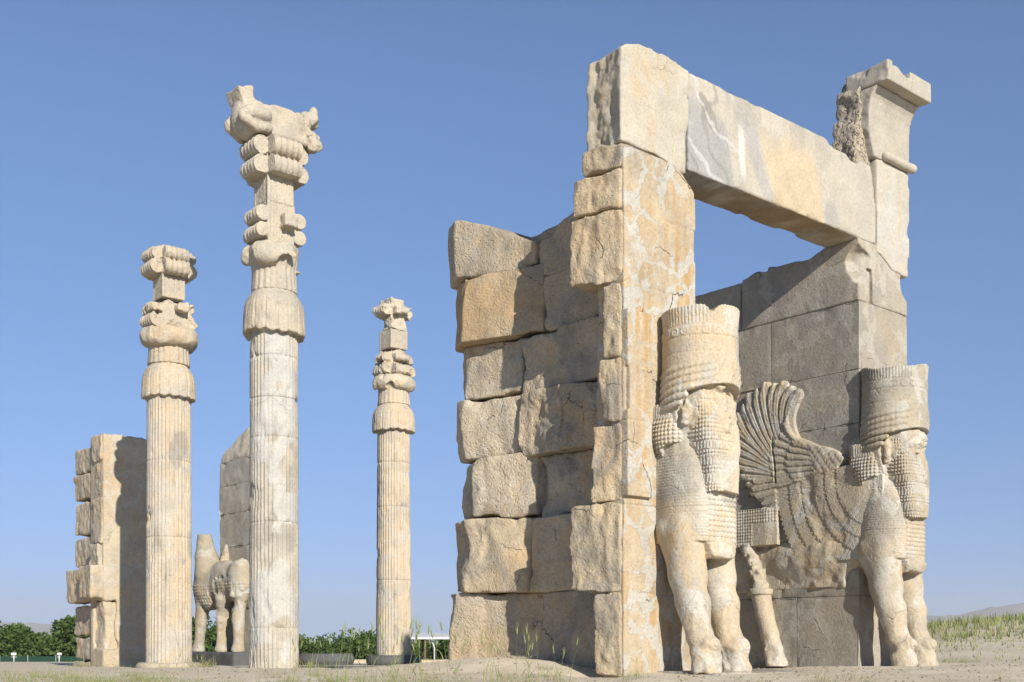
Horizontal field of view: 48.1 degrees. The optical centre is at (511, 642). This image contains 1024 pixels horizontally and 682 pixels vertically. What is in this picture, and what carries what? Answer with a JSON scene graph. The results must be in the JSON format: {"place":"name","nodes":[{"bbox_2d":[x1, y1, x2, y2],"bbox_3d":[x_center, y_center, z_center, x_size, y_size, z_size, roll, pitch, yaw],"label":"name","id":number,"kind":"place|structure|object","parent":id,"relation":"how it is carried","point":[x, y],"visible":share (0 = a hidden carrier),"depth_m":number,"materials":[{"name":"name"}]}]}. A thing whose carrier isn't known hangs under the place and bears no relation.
{"place":"outdoors","nodes":[
{"label":"outdoors","id":0,"kind":"place"},
{"bbox_2d":[0,622,65,641],"bbox_3d":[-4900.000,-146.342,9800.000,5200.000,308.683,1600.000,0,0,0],"label":"mountains","id":1,"kind":"structure","parent":0,"point":[38,627],"depth_m":9637.22,"materials":[{"name":"grey stone"}]},
{"bbox_2d":[0,619,1023,681],"bbox_3d":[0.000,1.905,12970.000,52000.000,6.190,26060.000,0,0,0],"label":"ground","id":2,"kind":"structure","parent":0,"point":[471,666],"depth_m":17.47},
{"bbox_2d":[2,671,29,681],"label":"grass tuft","id":3,"kind":"object","parent":2,"relation":"on","point":[12,678],"visible":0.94,"depth_m":13.27,"materials":[{"name":"plant"}]},
{"bbox_2d":[0,621,34,655],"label":"tree","id":4,"kind":"object","parent":2,"relation":"on","point":[12,638],"visible":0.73,"depth_m":106.49,"materials":[{"name":"green plant"}]},
{"bbox_2d":[2,622,55,655],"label":"tree","id":5,"kind":"object","parent":2,"relation":"on","point":[22,624],"visible":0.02,"depth_m":111.18,"materials":[{"name":"green plant"}]},
{"bbox_2d":[9,632,64,655],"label":"bush","id":6,"kind":"object","parent":2,"relation":"on","point":[33,647],"visible":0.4,"depth_m":106.92,"materials":[{"name":"green plant"}]},
{"bbox_2d":[17,663,57,677],"bbox_3d":[-6.398,0.380,15.600,0.494,0.225,0.493,0,0,20],"label":"grass tuft","id":7,"kind":"object","parent":2,"relation":"on","point":[43,673],"visible":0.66,"depth_m":15.61,"materials":[{"name":"plant"}]},
{"bbox_2d":[0,655,87,661],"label":"fence","id":8,"kind":"object","parent":2,"relation":"on","point":[27,658],"visible":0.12,"depth_m":76.98,"materials":[{"name":"green metal"}]},
{"bbox_2d":[37,632,66,655],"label":"tree","id":9,"kind":"object","parent":2,"relation":"on","point":[43,633],"visible":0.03,"depth_m":117.23,"materials":[{"name":"green plant"}]},
{"bbox_2d":[31,669,73,681],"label":"grass tuft","id":10,"kind":"object","parent":2,"relation":"on","point":[60,679],"visible":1,"depth_m":12.40,"materials":[{"name":"plant"}]},
{"bbox_2d":[39,668,75,681],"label":"grass tuft","id":11,"kind":"object","parent":2,"relation":"on","point":[57,675],"visible":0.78,"depth_m":13.92,"materials":[{"name":"plant"}]},
{"bbox_2d":[44,669,72,681],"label":"grass tuft","id":12,"kind":"object","parent":2,"relation":"on","point":[58,677],"visible":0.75,"depth_m":13.47,"materials":[{"name":"plant"}]},
{"bbox_2d":[50,617,76,655],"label":"tree","id":13,"kind":"object","parent":2,"relation":"on","point":[55,626],"visible":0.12,"depth_m":109.10,"materials":[{"name":"green plant"}]},
{"bbox_2d":[51,615,89,655],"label":"tree","id":14,"kind":"object","parent":2,"relation":"on","point":[71,624],"visible":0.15,"depth_m":107.51,"materials":[{"name":"green plant"}]},
{"bbox_2d":[67,635,90,654],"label":"tree","id":15,"kind":"object","parent":2,"relation":"on","point":[72,646],"visible":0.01,"depth_m":106.57,"materials":[{"name":"green plant"}]},
{"bbox_2d":[64,666,95,680],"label":"grass tuft","id":16,"kind":"object","parent":2,"relation":"on","point":[76,676],"visible":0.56,"depth_m":14.18,"materials":[{"name":"plant"}]},
{"bbox_2d":[82,669,114,681],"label":"grass tuft","id":17,"kind":"object","parent":2,"relation":"on","point":[97,678],"visible":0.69,"depth_m":13.90,"materials":[{"name":"plant"}]},
{"bbox_2d":[87,670,122,681],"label":"grass tuft","id":18,"kind":"object","parent":2,"relation":"on","point":[106,678],"visible":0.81,"depth_m":13.55,"materials":[{"name":"plant"}]},
{"bbox_2d":[66,433,146,666],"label":"gate pier","id":19,"kind":"structure","parent":2,"relation":"on","point":[107,579],"depth_m":38.55,"materials":[{"name":"beige stone"}]},
{"bbox_2d":[112,672,138,681],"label":"grass tuft","id":20,"kind":"object","parent":2,"relation":"on","point":[117,679],"visible":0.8,"depth_m":14.01,"materials":[{"name":"plant"}]},
{"bbox_2d":[122,670,148,681],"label":"grass tuft","id":21,"kind":"object","parent":2,"relation":"on","point":[132,678],"visible":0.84,"depth_m":14.22,"materials":[{"name":"plant"}]},
{"bbox_2d":[125,671,170,681],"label":"grass tuft","id":22,"kind":"object","parent":2,"relation":"on","point":[150,678],"visible":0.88,"depth_m":12.82,"materials":[{"name":"plant"}]},
{"bbox_2d":[131,669,165,681],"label":"grass tuft","id":23,"kind":"object","parent":2,"relation":"on","point":[144,677],"visible":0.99,"depth_m":12.31,"materials":[{"name":"plant"}]},
{"bbox_2d":[153,666,181,678],"bbox_3d":[-4.662,0.375,15.517,0.375,0.253,0.533,0,0,4],"label":"grass tuft","id":24,"kind":"object","parent":2,"relation":"on","point":[166,675],"visible":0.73,"depth_m":15.53,"materials":[{"name":"plant"}]},
{"bbox_2d":[136,245,201,667],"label":"fluted column","id":25,"kind":"structure","parent":2,"relation":"on","point":[168,334],"depth_m":32.01,"materials":[{"name":"stone"}]},
{"bbox_2d":[176,657,216,666],"bbox_3d":[-8.536,0.463,31.020,1.174,0.557,0.825,0,0,-26],"label":"grass tuft","id":26,"kind":"object","parent":2,"relation":"on","point":[195,664],"visible":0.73,"depth_m":30.95,"materials":[{"name":"beige plant"}]},
{"bbox_2d":[192,616,216,651],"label":"tree","id":27,"kind":"object","parent":2,"relation":"on","point":[207,646],"visible":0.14,"depth_m":105.85,"materials":[{"name":"green plant"}]},
{"bbox_2d":[194,657,218,666],"bbox_3d":[-8.278,0.491,31.200,0.750,0.506,1.067,0,0,-17],"label":"grass tuft","id":28,"kind":"object","parent":2,"relation":"on","point":[208,663],"visible":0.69,"depth_m":31.28,"materials":[{"name":"beige plant"}]},
{"bbox_2d":[206,625,216,646],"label":"tree","id":29,"kind":"object","parent":2,"relation":"on","point":[214,641],"visible":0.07,"depth_m":107.55,"materials":[{"name":"green plant"}]},
{"bbox_2d":[192,651,248,665],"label":"plinth","id":30,"kind":"structure","parent":2,"relation":"on","point":[232,658],"depth_m":42.90,"materials":[{"name":"stone"}]},
{"bbox_2d":[192,534,249,651],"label":"bull statue","id":31,"kind":"object","parent":30,"relation":"on","point":[220,586],"visible":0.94,"depth_m":43.99,"materials":[{"name":"grey stone"}]},
{"bbox_2d":[219,427,249,651],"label":"gate pier","id":32,"kind":"structure","parent":2,"relation":"on","point":[234,499],"depth_m":44.20,"materials":[{"name":"stone"}]},
{"bbox_2d":[260,663,285,677],"bbox_3d":[-3.291,0.372,15.805,0.378,0.255,0.537,0,0,-10],"label":"grass tuft","id":33,"kind":"object","parent":2,"relation":"on","point":[272,675],"visible":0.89,"depth_m":15.81,"materials":[{"name":"plant"}]},
{"bbox_2d":[224,85,322,667],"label":"fluted column","id":34,"kind":"structure","parent":2,"relation":"on","point":[279,146],"depth_m":27.52,"materials":[{"name":"stone"}]},
{"bbox_2d":[271,667,306,681],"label":"grass tuft","id":35,"kind":"object","parent":2,"relation":"on","point":[290,677],"visible":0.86,"depth_m":14.37,"materials":[{"name":"plant"}]},
{"bbox_2d":[283,638,302,681],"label":"barley clump","id":36,"kind":"object","parent":2,"relation":"on","point":[295,659],"visible":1,"depth_m":12.12,"materials":[{"name":"green plant"}]},
{"bbox_2d":[299,637,309,653],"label":"tree","id":37,"kind":"object","parent":2,"relation":"on","point":[303,644],"visible":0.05,"depth_m":108.60,"materials":[{"name":"green plant"}]},
{"bbox_2d":[299,633,311,646],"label":"tree","id":38,"kind":"object","parent":2,"relation":"on","point":[300,636],"visible":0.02,"depth_m":118.62,"materials":[{"name":"green plant"}]},
{"bbox_2d":[293,652,324,667],"bbox_3d":[-5.019,0.384,27.782,1.067,0.506,0.750,0,0,-17],"label":"grass tuft","id":39,"kind":"object","parent":2,"relation":"on","point":[309,664],"visible":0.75,"depth_m":27.78,"materials":[{"name":"plant"}]},
{"bbox_2d":[304,636,315,681],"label":"barley clump","id":40,"kind":"object","parent":2,"relation":"on","point":[312,655],"visible":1,"depth_m":12.41,"materials":[{"name":"green plant"}]},
{"bbox_2d":[301,635,334,652],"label":"tree","id":41,"kind":"object","parent":2,"relation":"on","point":[325,648],"visible":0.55,"depth_m":106.30,"materials":[{"name":"green plant"}]},
{"bbox_2d":[313,659,333,667],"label":"grass tuft","id":42,"kind":"object","parent":2,"relation":"on","point":[324,666],"visible":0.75,"depth_m":28.45,"materials":[{"name":"plant"}]},
{"bbox_2d":[319,641,333,681],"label":"barley clump","id":43,"kind":"object","parent":2,"relation":"on","point":[326,663],"visible":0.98,"depth_m":12.57,"materials":[{"name":"green plant"}]},
{"bbox_2d":[299,653,354,665],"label":"column base","id":44,"kind":"object","parent":2,"relation":"on","point":[303,657],"visible":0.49,"depth_m":42.62,"materials":[{"name":"stone"}]},
{"bbox_2d":[314,669,344,681],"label":"grass tuft","id":45,"kind":"object","parent":2,"relation":"on","point":[329,678],"visible":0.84,"depth_m":12.76,"materials":[{"name":"plant"}]},
{"bbox_2d":[322,632,359,651],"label":"tree","id":46,"kind":"object","parent":2,"relation":"on","point":[333,637],"visible":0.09,"depth_m":118.09,"materials":[{"name":"green plant"}]},
{"bbox_2d":[327,620,355,681],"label":"barley clump","id":47,"kind":"object","parent":2,"relation":"on","point":[329,638],"visible":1,"depth_m":11.36,"materials":[{"name":"green plant"}]},
{"bbox_2d":[328,637,364,658],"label":"tree","id":48,"kind":"object","parent":2,"relation":"on","point":[345,645],"visible":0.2,"depth_m":109.41,"materials":[{"name":"green plant"}]},
{"bbox_2d":[340,627,353,680],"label":"barley clump","id":49,"kind":"object","parent":2,"relation":"on","point":[352,630],"visible":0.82,"depth_m":11.62,"materials":[{"name":"green plant"}]},
{"bbox_2d":[334,628,375,653],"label":"tree","id":50,"kind":"object","parent":2,"relation":"on","point":[361,637],"visible":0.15,"depth_m":120.00,"materials":[{"name":"green plant"}]},
{"bbox_2d":[355,626,369,681],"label":"barley clump","id":51,"kind":"object","parent":2,"relation":"on","point":[366,659],"visible":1,"depth_m":11.58,"materials":[{"name":"green plant"}]},
{"bbox_2d":[354,638,375,658],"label":"tree","id":52,"kind":"object","parent":2,"relation":"on","point":[363,649],"visible":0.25,"depth_m":108.58,"materials":[{"name":"green plant"}]},
{"bbox_2d":[350,672,379,681],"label":"grass tuft","id":53,"kind":"object","parent":2,"relation":"on","point":[367,677],"visible":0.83,"depth_m":14.14,"materials":[{"name":"plant"}]},
{"bbox_2d":[346,609,393,681],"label":"barley clump","id":54,"kind":"object","parent":2,"relation":"on","point":[381,617],"visible":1,"depth_m":11.17,"materials":[{"name":"green plant"}]},
{"bbox_2d":[364,630,375,658],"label":"tree","id":55,"kind":"object","parent":2,"relation":"on","point":[372,636],"visible":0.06,"depth_m":110.68,"materials":[{"name":"green plant"}]},
{"bbox_2d":[368,638,397,681],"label":"barley clump","id":56,"kind":"object","parent":2,"relation":"on","point":[392,654],"visible":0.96,"depth_m":12.06,"materials":[{"name":"green plant"}]},
{"bbox_2d":[383,644,396,681],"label":"barley clump","id":57,"kind":"object","parent":2,"relation":"on","point":[391,665],"visible":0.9,"depth_m":12.89,"materials":[{"name":"green plant"}]},
{"bbox_2d":[377,662,404,676],"bbox_3d":[-1.699,0.379,16.139,0.481,0.228,0.338,0,0,40],"label":"grass tuft","id":58,"kind":"object","parent":2,"relation":"on","point":[391,672],"visible":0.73,"depth_m":16.12,"materials":[{"name":"plant"}]},
{"bbox_2d":[366,297,420,664],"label":"fluted column","id":59,"kind":"structure","parent":2,"relation":"on","point":[393,418],"depth_m":43.77,"materials":[{"name":"stone"}]},
{"bbox_2d":[354,659,447,662],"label":"stone kerb","id":60,"kind":"structure","parent":2,"relation":"on","point":[360,660],"depth_m":56.78,"materials":[{"name":"beige stone"}]},
{"bbox_2d":[394,616,414,681],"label":"barley clump","id":61,"kind":"object","parent":2,"relation":"on","point":[403,648],"visible":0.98,"depth_m":11.52,"materials":[{"name":"green plant"}]},
{"bbox_2d":[401,617,428,681],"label":"barley clump","id":62,"kind":"object","parent":2,"relation":"on","point":[418,631],"visible":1,"depth_m":11.23,"materials":[{"name":"green plant"}]},
{"bbox_2d":[411,643,421,654],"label":"tree","id":63,"kind":"object","parent":2,"relation":"on","point":[415,651],"visible":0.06,"depth_m":105.54,"materials":[{"name":"green plant"}]},
{"bbox_2d":[411,639,421,654],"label":"tree","id":64,"kind":"object","parent":2,"relation":"on","point":[412,641],"visible":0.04,"depth_m":118.50,"materials":[{"name":"green plant"}]},
{"bbox_2d":[405,621,429,681],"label":"barley clump","id":65,"kind":"object","parent":2,"relation":"on","point":[417,656],"visible":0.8,"depth_m":11.76,"materials":[{"name":"green plant"}]},
{"bbox_2d":[411,639,436,659],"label":"tree","id":66,"kind":"object","parent":2,"relation":"on","point":[419,641],"visible":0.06,"depth_m":119.05,"materials":[{"name":"green plant"}]},
{"bbox_2d":[417,643,441,659],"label":"tree","id":67,"kind":"object","parent":2,"relation":"on","point":[430,655],"visible":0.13,"depth_m":111.50,"materials":[{"name":"green plant"}]},
{"bbox_2d":[411,633,448,659],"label":"shelter","id":68,"kind":"object","parent":2,"relation":"on","point":[423,636],"visible":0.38,"depth_m":82.78,"materials":[{"name":"white paint"}]},
{"bbox_2d":[425,636,437,680],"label":"barley clump","id":69,"kind":"object","parent":2,"relation":"on","point":[430,645],"visible":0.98,"depth_m":12.22,"materials":[{"name":"green plant"}]},
{"bbox_2d":[428,639,448,659],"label":"tree","id":70,"kind":"object","parent":2,"relation":"on","point":[442,643],"visible":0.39,"depth_m":109.88,"materials":[{"name":"green plant"}]},
{"bbox_2d":[430,619,457,681],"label":"barley clump","id":71,"kind":"object","parent":2,"relation":"on","point":[445,653],"visible":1,"depth_m":11.45,"materials":[{"name":"green plant"}]},
{"bbox_2d":[453,638,467,681],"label":"barley clump","id":72,"kind":"object","parent":2,"relation":"on","point":[460,658],"visible":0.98,"depth_m":12.01,"materials":[{"name":"green plant"}]},
{"bbox_2d":[479,620,501,681],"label":"barley clump","id":73,"kind":"object","parent":2,"relation":"on","point":[492,644],"visible":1,"depth_m":11.52,"materials":[{"name":"green plant"}]},
{"bbox_2d":[485,629,501,681],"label":"barley clump","id":74,"kind":"object","parent":2,"relation":"on","point":[493,658],"visible":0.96,"depth_m":11.91,"materials":[{"name":"green plant"}]},
{"bbox_2d":[495,671,523,681],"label":"grass tuft","id":75,"kind":"object","parent":2,"relation":"on","point":[507,678],"visible":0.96,"depth_m":13.08,"materials":[{"name":"plant"}]},
{"bbox_2d":[0,657,1023,681],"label":"pebbles","id":76,"kind":"object","parent":2,"relation":"on","point":[694,674],"visible":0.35,"depth_m":16.68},
{"bbox_2d":[515,623,531,681],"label":"barley clump","id":77,"kind":"object","parent":2,"relation":"on","point":[528,651],"visible":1,"depth_m":11.65,"materials":[{"name":"green plant"}]},
{"bbox_2d":[520,631,538,681],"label":"barley clump","id":78,"kind":"object","parent":2,"relation":"on","point":[528,657],"visible":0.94,"depth_m":12.07,"materials":[{"name":"green plant"}]},
{"bbox_2d":[531,665,563,678],"bbox_3d":[0.476,0.375,15.589,0.479,0.219,0.480,0,0,19],"label":"grass tuft","id":79,"kind":"object","parent":2,"relation":"on","point":[546,673],"visible":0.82,"depth_m":15.60,"materials":[{"name":"plant"}]},
{"bbox_2d":[552,635,578,681],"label":"barley clump","id":80,"kind":"object","parent":2,"relation":"on","point":[564,651],"visible":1,"depth_m":12.58,"materials":[{"name":"green plant"}]},
{"bbox_2d":[448,143,694,677],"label":"gate pier","id":81,"kind":"structure","parent":2,"relation":"on","point":[559,334],"depth_m":18.47,"materials":[{"name":"stone"}]},
{"bbox_2d":[586,44,908,278],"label":"lintel beam","id":82,"kind":"structure","parent":81,"relation":"on","point":[717,146],"depth_m":19.00,"materials":[{"name":"beige stone"}]},
{"bbox_2d":[832,59,930,173],"bbox_3d":[6.957,-9.661,21.658,1.836,1.968,1.115,0,0,-40],"label":"cornice fragment","id":83,"kind":"object","parent":82,"relation":"on","point":[878,105],"visible":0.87,"depth_m":21.37,"materials":[{"name":"stone"}]},
{"bbox_2d":[616,672,643,681],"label":"grass tuft","id":84,"kind":"object","parent":2,"relation":"on","point":[625,677],"visible":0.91,"depth_m":14.44,"materials":[{"name":"plant"}]},
{"bbox_2d":[657,669,795,674],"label":"threshold slab","id":85,"kind":"structure","parent":2,"relation":"on","point":[760,671],"depth_m":17.22,"materials":[{"name":"beige stone"}]},
{"bbox_2d":[652,304,751,673],"bbox_3d":[2.811,-2.263,17.501,1.282,5.488,1.487,0,0,-40],"label":"bull statue","id":86,"kind":"object","parent":85,"relation":"on","point":[696,437],"visible":0.95,"depth_m":17.00,"materials":[{"name":"stone"}]},
{"bbox_2d":[695,238,906,668],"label":"gate pier","id":87,"kind":"structure","parent":2,"relation":"on","point":[821,329],"depth_m":21.68,"materials":[{"name":"beige stone"}]},
{"bbox_2d":[735,364,938,665],"bbox_3d":[6.013,-2.314,21.954,1.386,5.658,4.140,0,0,-40],"label":"bull statue","id":88,"kind":"object","parent":87,"relation":"attached to","point":[866,510],"visible":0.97,"depth_m":21.05,"materials":[{"name":"grey stone"}]},
{"bbox_2d":[802,666,835,681],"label":"grass tuft","id":89,"kind":"object","parent":2,"relation":"on","point":[816,678],"visible":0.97,"depth_m":14.66,"materials":[{"name":"plant"}]},
{"bbox_2d":[940,652,960,662],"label":"grass tuft","id":90,"kind":"object","parent":2,"relation":"on","point":[945,661],"visible":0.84,"depth_m":23.48,"materials":[{"name":"beige plant"}]},
{"bbox_2d":[927,611,1023,661],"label":"bank grass","id":91,"kind":"structure","parent":2,"relation":"on","point":[974,621],"depth_m":45.63,"materials":[{"name":"plant"}]},
{"bbox_2d":[0,0,1023,642],"label":"sky","id":92,"kind":"structure","parent":0,"point":[115,144],"materials":[{"name":"blue"}]},
{"bbox_2d":[927,603,1023,623],"bbox_3d":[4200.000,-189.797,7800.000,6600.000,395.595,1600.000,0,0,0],"label":"mountains","id":93,"kind":"structure","parent":0,"point":[1009,609],"depth_m":7656.54,"materials":[{"name":"grey stone"}]}
]}

